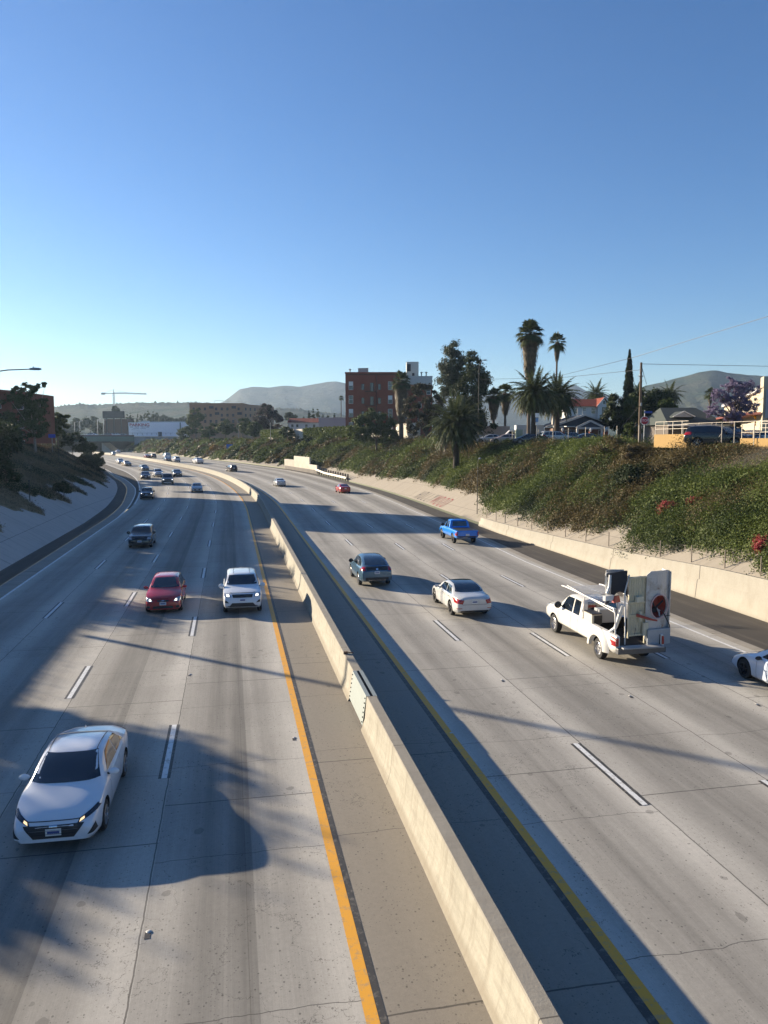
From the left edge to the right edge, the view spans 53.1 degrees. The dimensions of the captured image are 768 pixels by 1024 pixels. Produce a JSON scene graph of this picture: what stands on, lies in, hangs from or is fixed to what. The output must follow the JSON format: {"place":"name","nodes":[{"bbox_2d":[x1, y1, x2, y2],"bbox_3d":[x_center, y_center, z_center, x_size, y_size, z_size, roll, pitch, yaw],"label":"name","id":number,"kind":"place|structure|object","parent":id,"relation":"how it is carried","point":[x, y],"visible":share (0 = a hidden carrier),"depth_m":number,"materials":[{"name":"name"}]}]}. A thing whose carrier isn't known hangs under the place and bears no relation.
{"place":"outdoors","nodes":[
{"label":"outdoors","id":0,"kind":"place"},
{"bbox_2d":[0,443,103,532],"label":"bank","id":1,"kind":"structure","parent":0,"point":[18,509],"depth_m":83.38,"materials":[{"name":"plant"}]},
{"bbox_2d":[0,455,23,482],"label":"bush","id":2,"kind":"object","parent":1,"relation":"on","point":[6,463],"visible":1,"depth_m":75.61,"materials":[{"name":"green plant"}]},
{"bbox_2d":[0,419,27,456],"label":"tree","id":3,"kind":"object","parent":1,"relation":"on","point":[7,437],"visible":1,"depth_m":77.92,"materials":[{"name":"green plant"}]},
{"bbox_2d":[0,417,28,456],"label":"tree","id":4,"kind":"object","parent":1,"relation":"on","point":[13,448],"visible":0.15,"depth_m":87.40,"materials":[{"name":"green plant"}]},
{"bbox_2d":[0,382,50,451],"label":"plane tree","id":5,"kind":"object","parent":1,"relation":"on","point":[31,413],"visible":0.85,"depth_m":111.59,"materials":[{"name":"green plant"}]},
{"bbox_2d":[0,443,107,499],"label":"green weeds","id":6,"kind":"object","parent":1,"relation":"on","point":[36,490],"visible":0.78,"depth_m":93.81,"materials":[{"name":"green plant"}]},
{"bbox_2d":[54,410,70,445],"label":"plane tree","id":7,"kind":"object","parent":1,"relation":"on","point":[59,421],"visible":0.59,"depth_m":140.75,"materials":[{"name":"green plant"}]},
{"bbox_2d":[31,443,109,482],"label":"dry grass","id":8,"kind":"structure","parent":1,"relation":"on","point":[77,465],"depth_m":132.59,"materials":[{"name":"plant"}]},
{"bbox_2d":[55,431,105,464],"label":"bush","id":9,"kind":"object","parent":1,"relation":"on","point":[84,446],"visible":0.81,"depth_m":156.36,"materials":[{"name":"green plant"}]},
{"bbox_2d":[76,452,105,471],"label":"bush","id":10,"kind":"object","parent":1,"relation":"on","point":[91,460],"visible":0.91,"depth_m":148.92,"materials":[{"name":"green plant"}]},
{"bbox_2d":[0,475,116,570],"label":"slope paving","id":11,"kind":"structure","parent":0,"point":[25,533],"depth_m":70.17,"materials":[{"name":"concrete"}]},
{"bbox_2d":[0,471,126,584],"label":"shoulder","id":12,"kind":"object","parent":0,"point":[24,563],"visible":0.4,"depth_m":65.66},
{"bbox_2d":[0,467,134,597],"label":"gutter","id":13,"kind":"object","parent":12,"relation":"on","point":[8,586],"visible":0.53,"depth_m":60.17,"materials":[{"name":"concrete"}]},
{"bbox_2d":[51,441,151,453],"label":"trench end bank","id":14,"kind":"structure","parent":0,"point":[119,445],"depth_m":451.33,"materials":[{"name":"green plant"}]},
{"bbox_2d":[76,456,138,508],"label":"gore asphalt","id":15,"kind":"structure","parent":0,"point":[125,475],"depth_m":166.04,"materials":[{"name":"grey asphalt"}]},
{"bbox_2d":[127,523,155,547],"bbox_3d":[-19.549,1.861,62.117,2.209,1.660,4.172,-1,5,-11],"label":"boxy hatchback","id":16,"kind":"object","parent":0,"point":[143,534],"visible":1,"depth_m":60.94,"materials":[{"name":"paint"}]},
{"bbox_2d":[144,572,186,610],"bbox_3d":[-11.252,4.019,39.714,2.120,1.560,4.452,-1,5,-11],"label":"hatchback","id":17,"kind":"object","parent":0,"point":[166,590],"visible":1,"depth_m":38.41,"materials":[{"name":"paint"}]},
{"bbox_2d":[54,400,345,434],"bbox_3d":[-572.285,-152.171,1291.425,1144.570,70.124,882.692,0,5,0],"label":"hill","id":18,"kind":"structure","parent":0,"point":[177,410],"depth_m":1206.97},
{"bbox_2d":[219,568,264,611],"bbox_3d":[-7.327,3.935,39.586,2.309,1.750,4.632,-1,5,-11],"label":"suv","id":19,"kind":"object","parent":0,"point":[241,587],"visible":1,"depth_m":38.22,"materials":[{"name":"paint"}]},
{"bbox_2d":[349,553,391,584],"bbox_3d":[-0.872,3.313,46.681,2.309,1.660,4.968,-1,5,-11],"label":"crossover","id":20,"kind":"object","parent":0,"point":[368,567],"visible":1,"depth_m":44.67,"materials":[{"name":"paint"}]},
{"bbox_2d":[0,451,767,1023],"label":"freeway road","id":21,"kind":"structure","parent":0,"point":[244,857],"depth_m":18.95,"materials":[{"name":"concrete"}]},
{"bbox_2d":[13,725,127,843],"bbox_3d":[-7.212,6.107,18.040,2.140,1.460,4.652,-1,5,-10],"label":"sedan","id":22,"kind":"object","parent":21,"relation":"on","point":[68,793],"visible":1,"depth_m":16.82,"materials":[{"name":"paint"}]},
{"bbox_2d":[92,452,360,700],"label":"median barrier","id":23,"kind":"object","parent":21,"relation":"on","point":[335,647],"visible":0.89,"depth_m":38.02,"materials":[{"name":"concrete"}]},
{"bbox_2d":[349,670,376,725],"bbox_3d":[-0.610,5.789,23.858,0.597,1.005,2.550,-1,5,-11],"label":"barrier access panel","id":24,"kind":"object","parent":21,"relation":"on","point":[361,689],"visible":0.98,"depth_m":23.69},
{"bbox_2d":[101,450,763,650],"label":"gutter","id":25,"kind":"object","parent":21,"relation":"on","point":[720,634],"visible":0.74,"depth_m":47.18,"materials":[{"name":"concrete"}]},
{"bbox_2d":[361,696,563,1023],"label":"median barrier","id":26,"kind":"object","parent":21,"relation":"on","point":[510,988],"visible":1,"depth_m":13.34,"materials":[{"name":"concrete"}]},
{"bbox_2d":[732,649,767,682],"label":"coupe","id":27,"kind":"object","parent":21,"relation":"on","point":[751,664],"visible":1,"depth_m":26.99,"materials":[{"name":"paint"}]},
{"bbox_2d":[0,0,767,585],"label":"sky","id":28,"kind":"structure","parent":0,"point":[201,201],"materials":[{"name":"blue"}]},
{"bbox_2d":[221,381,622,434],"bbox_3d":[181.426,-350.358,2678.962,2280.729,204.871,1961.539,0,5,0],"label":"mountain ridge","id":29,"kind":"structure","parent":0,"point":[323,397],"depth_m":2396.45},
{"bbox_2d":[120,450,767,578],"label":"slope paving","id":30,"kind":"structure","parent":0,"point":[455,501],"depth_m":72.75,"materials":[{"name":"concrete"}]},
{"bbox_2d":[121,442,767,559],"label":"bank","id":31,"kind":"structure","parent":0,"point":[754,454],"depth_m":53.63,"materials":[{"name":"soil"}]},
{"bbox_2d":[134,436,179,452],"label":"abutment wall","id":32,"kind":"structure","parent":31,"relation":"on","point":[137,439],"depth_m":390.17,"materials":[{"name":"grey concrete"}]},
{"bbox_2d":[123,437,227,458],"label":"green shrub cover","id":33,"kind":"object","parent":31,"relation":"on","point":[202,449],"visible":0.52,"depth_m":308.50,"materials":[{"name":"green plant"}]},
{"bbox_2d":[183,407,206,439],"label":"bushy tree","id":34,"kind":"object","parent":31,"relation":"on","point":[195,424],"visible":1,"depth_m":297.14,"materials":[{"name":"green plant"}]},
{"bbox_2d":[208,434,350,465],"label":"green shrub cover","id":35,"kind":"object","parent":31,"relation":"on","point":[293,453],"visible":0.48,"depth_m":202.55,"materials":[{"name":"green plant"}]},
{"bbox_2d":[284,456,317,473],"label":"stepped wall","id":36,"kind":"structure","parent":31,"relation":"on","point":[300,463],"depth_m":181.06,"materials":[{"name":"concrete"}]},
{"bbox_2d":[302,424,354,438],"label":"hedge","id":37,"kind":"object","parent":31,"relation":"on","point":[328,431],"depth_m":192.36,"materials":[{"name":"plant"}]},
{"bbox_2d":[346,407,398,450],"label":"round tree","id":38,"kind":"object","parent":31,"relation":"on","point":[371,429],"visible":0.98,"depth_m":158.52,"materials":[{"name":"green plant"}]},
{"bbox_2d":[311,433,450,480],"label":"green shrub cover","id":39,"kind":"object","parent":31,"relation":"on","point":[401,474],"visible":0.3,"depth_m":152.04,"materials":[{"name":"green plant"}]},
{"bbox_2d":[390,370,410,439],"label":"fan palm","id":40,"kind":"object","parent":31,"relation":"on","point":[401,387],"visible":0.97,"depth_m":155.66,"materials":[{"name":"green plant"}]},
{"bbox_2d":[397,382,447,439],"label":"broadleaf tree","id":41,"kind":"object","parent":31,"relation":"on","point":[417,388],"visible":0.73,"depth_m":144.17,"materials":[{"name":"green plant"}]},
{"bbox_2d":[432,338,466,400],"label":"eucalyptus tree","id":42,"kind":"object","parent":31,"relation":"on","point":[449,375],"visible":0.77,"depth_m":135.26,"materials":[{"name":"green plant"}]},
{"bbox_2d":[424,389,488,469],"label":"date palm","id":43,"kind":"object","parent":31,"relation":"on","point":[457,432],"visible":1,"depth_m":107.61,"materials":[{"name":"green plant"}]},
{"bbox_2d":[430,397,497,443],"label":"broadleaf tree","id":44,"kind":"object","parent":31,"relation":"on","point":[493,425],"visible":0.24,"depth_m":125.84,"materials":[{"name":"green plant"}]},
{"bbox_2d":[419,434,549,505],"bbox_3d":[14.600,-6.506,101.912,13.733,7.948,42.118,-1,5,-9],"label":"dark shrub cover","id":45,"kind":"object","parent":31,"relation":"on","point":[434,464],"visible":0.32,"depth_m":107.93,"materials":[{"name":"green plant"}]},
{"bbox_2d":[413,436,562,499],"bbox_3d":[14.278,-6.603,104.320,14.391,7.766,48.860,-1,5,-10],"label":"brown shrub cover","id":46,"kind":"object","parent":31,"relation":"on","point":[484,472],"visible":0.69,"depth_m":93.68,"materials":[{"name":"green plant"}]},
{"bbox_2d":[410,434,606,509],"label":"green shrub cover","id":47,"kind":"object","parent":31,"relation":"on","point":[489,489],"visible":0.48,"depth_m":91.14,"materials":[{"name":"green plant"}]},
{"bbox_2d":[507,365,562,433],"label":"date palm","id":48,"kind":"object","parent":31,"relation":"on","point":[534,397],"visible":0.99,"depth_m":101.96,"materials":[{"name":"green plant"}]},
{"bbox_2d":[588,434,628,459],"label":"brown bush","id":49,"kind":"object","parent":31,"relation":"on","point":[613,445],"visible":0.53,"depth_m":71.12,"materials":[{"name":"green plant"}]},
{"bbox_2d":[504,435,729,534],"bbox_3d":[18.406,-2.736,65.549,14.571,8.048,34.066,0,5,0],"label":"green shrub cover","id":50,"kind":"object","parent":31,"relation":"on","point":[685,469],"visible":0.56,"depth_m":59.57,"materials":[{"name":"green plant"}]},
{"bbox_2d":[479,432,758,541],"bbox_3d":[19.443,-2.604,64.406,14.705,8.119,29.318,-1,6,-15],"label":"brown shrub cover","id":51,"kind":"object","parent":31,"relation":"on","point":[671,453],"visible":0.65,"depth_m":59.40,"materials":[{"name":"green plant"}]},
{"bbox_2d":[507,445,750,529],"bbox_3d":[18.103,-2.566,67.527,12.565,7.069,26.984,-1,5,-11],"label":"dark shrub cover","id":52,"kind":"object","parent":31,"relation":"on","point":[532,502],"visible":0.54,"depth_m":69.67,"materials":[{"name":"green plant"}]},
{"bbox_2d":[607,461,659,490],"bbox_3d":[20.018,-2.673,60.360,4.612,2.830,3.870,-2,6,-23],"label":"green bush","id":53,"kind":"object","parent":31,"relation":"on","point":[626,472],"visible":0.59,"depth_m":59.58,"materials":[{"name":"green plant"}]},
{"bbox_2d":[617,442,653,462],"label":"brown bush","id":54,"kind":"object","parent":31,"relation":"on","point":[626,449],"visible":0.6,"depth_m":66.14,"materials":[{"name":"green plant"}]},
{"bbox_2d":[654,421,688,447],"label":"yellow wall","id":55,"kind":"structure","parent":31,"relation":"on","point":[663,440],"depth_m":63.68,"materials":[{"name":"paint"}]},
{"bbox_2d":[611,455,767,578],"bbox_3d":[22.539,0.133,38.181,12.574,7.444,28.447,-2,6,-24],"label":"green shrub cover","id":56,"kind":"object","parent":31,"relation":"on","point":[697,542],"visible":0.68,"depth_m":45.81,"materials":[{"name":"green plant"}]},
{"bbox_2d":[650,442,767,488],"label":"dry litter","id":57,"kind":"object","parent":31,"relation":"on","point":[759,447],"visible":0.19,"depth_m":54.02,"materials":[{"name":"plant"}]},
{"bbox_2d":[664,487,762,553],"bbox_3d":[22.562,-0.029,36.554,9.430,6.610,21.533,-4,7,-36],"label":"dark shrub cover","id":58,"kind":"object","parent":31,"relation":"on","point":[682,543],"visible":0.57,"depth_m":44.66,"materials":[{"name":"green plant"}]},
{"bbox_2d":[684,425,747,446],"bbox_3d":[26.244,-6.006,60.703,4.632,1.750,2.309,3,6,26],"label":"parked suv","id":59,"kind":"object","parent":31,"relation":"on","point":[705,434],"visible":0.84,"depth_m":60.11,"materials":[{"name":"paint"}]},
{"bbox_2d":[675,471,767,537],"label":"brown shrub cover","id":60,"kind":"object","parent":31,"relation":"on","point":[724,496],"visible":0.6,"depth_m":46.15,"materials":[{"name":"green plant"}]},
{"bbox_2d":[740,423,767,446],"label":"yellow wall","id":61,"kind":"structure","parent":31,"relation":"on","point":[763,442],"depth_m":55.96,"materials":[{"name":"paint"}]},
{"bbox_2d":[131,452,767,649],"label":"shoulder","id":62,"kind":"object","parent":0,"point":[742,627],"visible":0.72,"depth_m":46.18},
{"bbox_2d":[55,433,170,451],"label":"overpass","id":63,"kind":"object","parent":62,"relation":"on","point":[108,447],"visible":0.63,"depth_m":389.93,"materials":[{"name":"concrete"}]},
{"bbox_2d":[478,518,767,621],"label":"barrier wall","id":64,"kind":"structure","parent":62,"relation":"on","point":[744,594],"depth_m":42.97,"materials":[{"name":"concrete"}]},
{"bbox_2d":[439,519,478,542],"bbox_3d":[6.285,1.492,65.210,2.451,1.815,5.424,-1,5,-11],"label":"pickup truck","id":65,"kind":"object","parent":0,"point":[454,529],"visible":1,"depth_m":64.12,"materials":[{"name":"paint"}]},
{"bbox_2d":[432,579,490,614],"bbox_3d":[3.845,4.135,38.946,2.200,1.472,4.938,-1,5,-11],"label":"saloon","id":66,"kind":"object","parent":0,"point":[454,596],"visible":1,"depth_m":37.29,"materials":[{"name":"paint"}]},
{"bbox_2d":[561,397,607,429],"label":"white house","id":67,"kind":"structure","parent":0,"point":[596,408],"depth_m":150.79,"materials":[{"name":"paint"}]},
{"bbox_2d":[546,583,665,658],"bbox_3d":[8.984,4.379,31.851,2.541,2.316,6.910,-1,5,-11],"label":"work pickup","id":68,"kind":"object","parent":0,"point":[590,616],"visible":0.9,"depth_m":31.05,"materials":[{"name":"paint"}]},
{"bbox_2d":[603,568,671,644],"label":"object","id":69,"kind":"object","parent":68,"relation":"in","point":[649,594],"visible":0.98,"depth_m":28.81,"materials":[{"name":"white paint"}]},
{"bbox_2d":[609,370,762,439],"bbox_3d":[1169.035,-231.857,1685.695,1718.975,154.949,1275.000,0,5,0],"label":"hill","id":70,"kind":"structure","parent":0,"point":[695,386],"depth_m":1545.18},
{"bbox_3d":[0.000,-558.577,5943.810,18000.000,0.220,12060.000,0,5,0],"label":"ground","id":71,"kind":"structure","parent":0,"visible":0},
{"bbox_2d":[0,390,55,443],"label":"brick building","id":72,"kind":"structure","parent":71,"relation":"on","point":[6,406],"depth_m":121.41,"materials":[{"name":"brown brick"}]},
{"bbox_2d":[104,419,132,434],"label":"brown block","id":73,"kind":"structure","parent":71,"relation":"on","point":[125,429],"depth_m":429.41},
{"bbox_2d":[128,421,188,436],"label":"parking building","id":74,"kind":"structure","parent":71,"relation":"on","point":[146,428],"depth_m":399.69,"materials":[{"name":"paint"}]},
{"bbox_2d":[189,401,273,438],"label":"brown flats","id":75,"kind":"structure","parent":71,"relation":"on","point":[217,413],"depth_m":327.66,"materials":[{"name":"paint"}]},
{"bbox_2d":[252,403,283,434],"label":"purple tree","id":76,"kind":"object","parent":71,"relation":"on","point":[263,421],"visible":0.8,"depth_m":242.21,"materials":[{"name":"grey plant"}]},
{"bbox_2d":[287,418,318,428],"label":"house","id":77,"kind":"structure","parent":71,"relation":"on","point":[297,423],"depth_m":238.58,"materials":[{"name":"white paint"}]},
{"bbox_2d":[318,417,345,426],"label":"grey shed","id":78,"kind":"structure","parent":71,"relation":"on","point":[331,421],"depth_m":228.48,"materials":[{"name":"paint"}]},
{"bbox_2d":[345,368,400,428],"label":"brick building","id":79,"kind":"structure","parent":71,"relation":"on","point":[365,389],"depth_m":188.13,"materials":[{"name":"red brick"}]},
{"bbox_2d":[402,362,432,437],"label":"white block","id":80,"kind":"structure","parent":71,"relation":"on","point":[412,369],"depth_m":195.25,"materials":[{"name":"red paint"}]},
{"bbox_2d":[448,349,493,425],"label":"eucalyptus tree","id":81,"kind":"object","parent":71,"relation":"on","point":[481,380],"visible":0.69,"depth_m":131.44,"materials":[{"name":"green plant"}]},
{"bbox_2d":[484,387,503,422],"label":"fan palm","id":82,"kind":"object","parent":71,"relation":"on","point":[493,401],"visible":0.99,"depth_m":133.22,"materials":[{"name":"green plant"}]},
{"bbox_2d":[495,384,514,425],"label":"fan palm","id":83,"kind":"object","parent":71,"relation":"on","point":[505,404],"visible":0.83,"depth_m":138.06,"materials":[{"name":"green plant"}]},
{"bbox_2d":[516,319,543,433],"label":"fan palm","id":84,"kind":"object","parent":71,"relation":"on","point":[530,341],"visible":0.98,"depth_m":109.52,"materials":[{"name":"green plant"}]},
{"bbox_2d":[547,331,566,377],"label":"fan palm","id":85,"kind":"object","parent":71,"relation":"on","point":[557,346],"visible":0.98,"depth_m":122.68,"materials":[{"name":"green plant"}]},
{"bbox_2d":[541,370,582,430],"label":"date palm","id":86,"kind":"object","parent":71,"relation":"on","point":[564,405],"visible":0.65,"depth_m":110.71,"materials":[{"name":"green plant"}]},
{"bbox_2d":[544,408,609,436],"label":"bungalow","id":87,"kind":"object","parent":71,"relation":"on","point":[580,423],"visible":0.56,"depth_m":116.94,"materials":[{"name":"wood"}]},
{"bbox_2d":[599,393,631,436],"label":"ficus tree","id":88,"kind":"object","parent":71,"relation":"on","point":[614,413],"visible":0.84,"depth_m":114.52,"materials":[{"name":"green plant"}]},
{"bbox_2d":[621,349,635,438],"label":"cypress tree","id":89,"kind":"object","parent":71,"relation":"on","point":[628,383],"visible":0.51,"depth_m":120.20,"materials":[{"name":"green plant"}]},
{"bbox_2d":[620,395,678,422],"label":"ficus tree","id":90,"kind":"object","parent":71,"relation":"on","point":[631,404],"visible":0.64,"depth_m":106.57,"materials":[{"name":"green plant"}]},
{"bbox_2d":[629,387,676,425],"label":"ficus tree","id":91,"kind":"object","parent":71,"relation":"on","point":[655,396],"visible":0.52,"depth_m":115.56,"materials":[{"name":"green plant"}]},
{"bbox_2d":[636,408,729,441],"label":"dark roof bungalow","id":92,"kind":"object","parent":71,"relation":"on","point":[661,416],"visible":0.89,"depth_m":88.50,"materials":[{"name":"grey"}]},
{"bbox_2d":[703,376,762,425],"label":"jacaranda tree","id":93,"kind":"object","parent":71,"relation":"on","point":[741,391],"visible":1,"depth_m":67.15,"materials":[{"name":"purple plant"}]},
{"bbox_2d":[716,376,767,431],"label":"cream building","id":94,"kind":"structure","parent":71,"relation":"on","point":[761,413],"depth_m":71.22,"materials":[{"name":"paint"}]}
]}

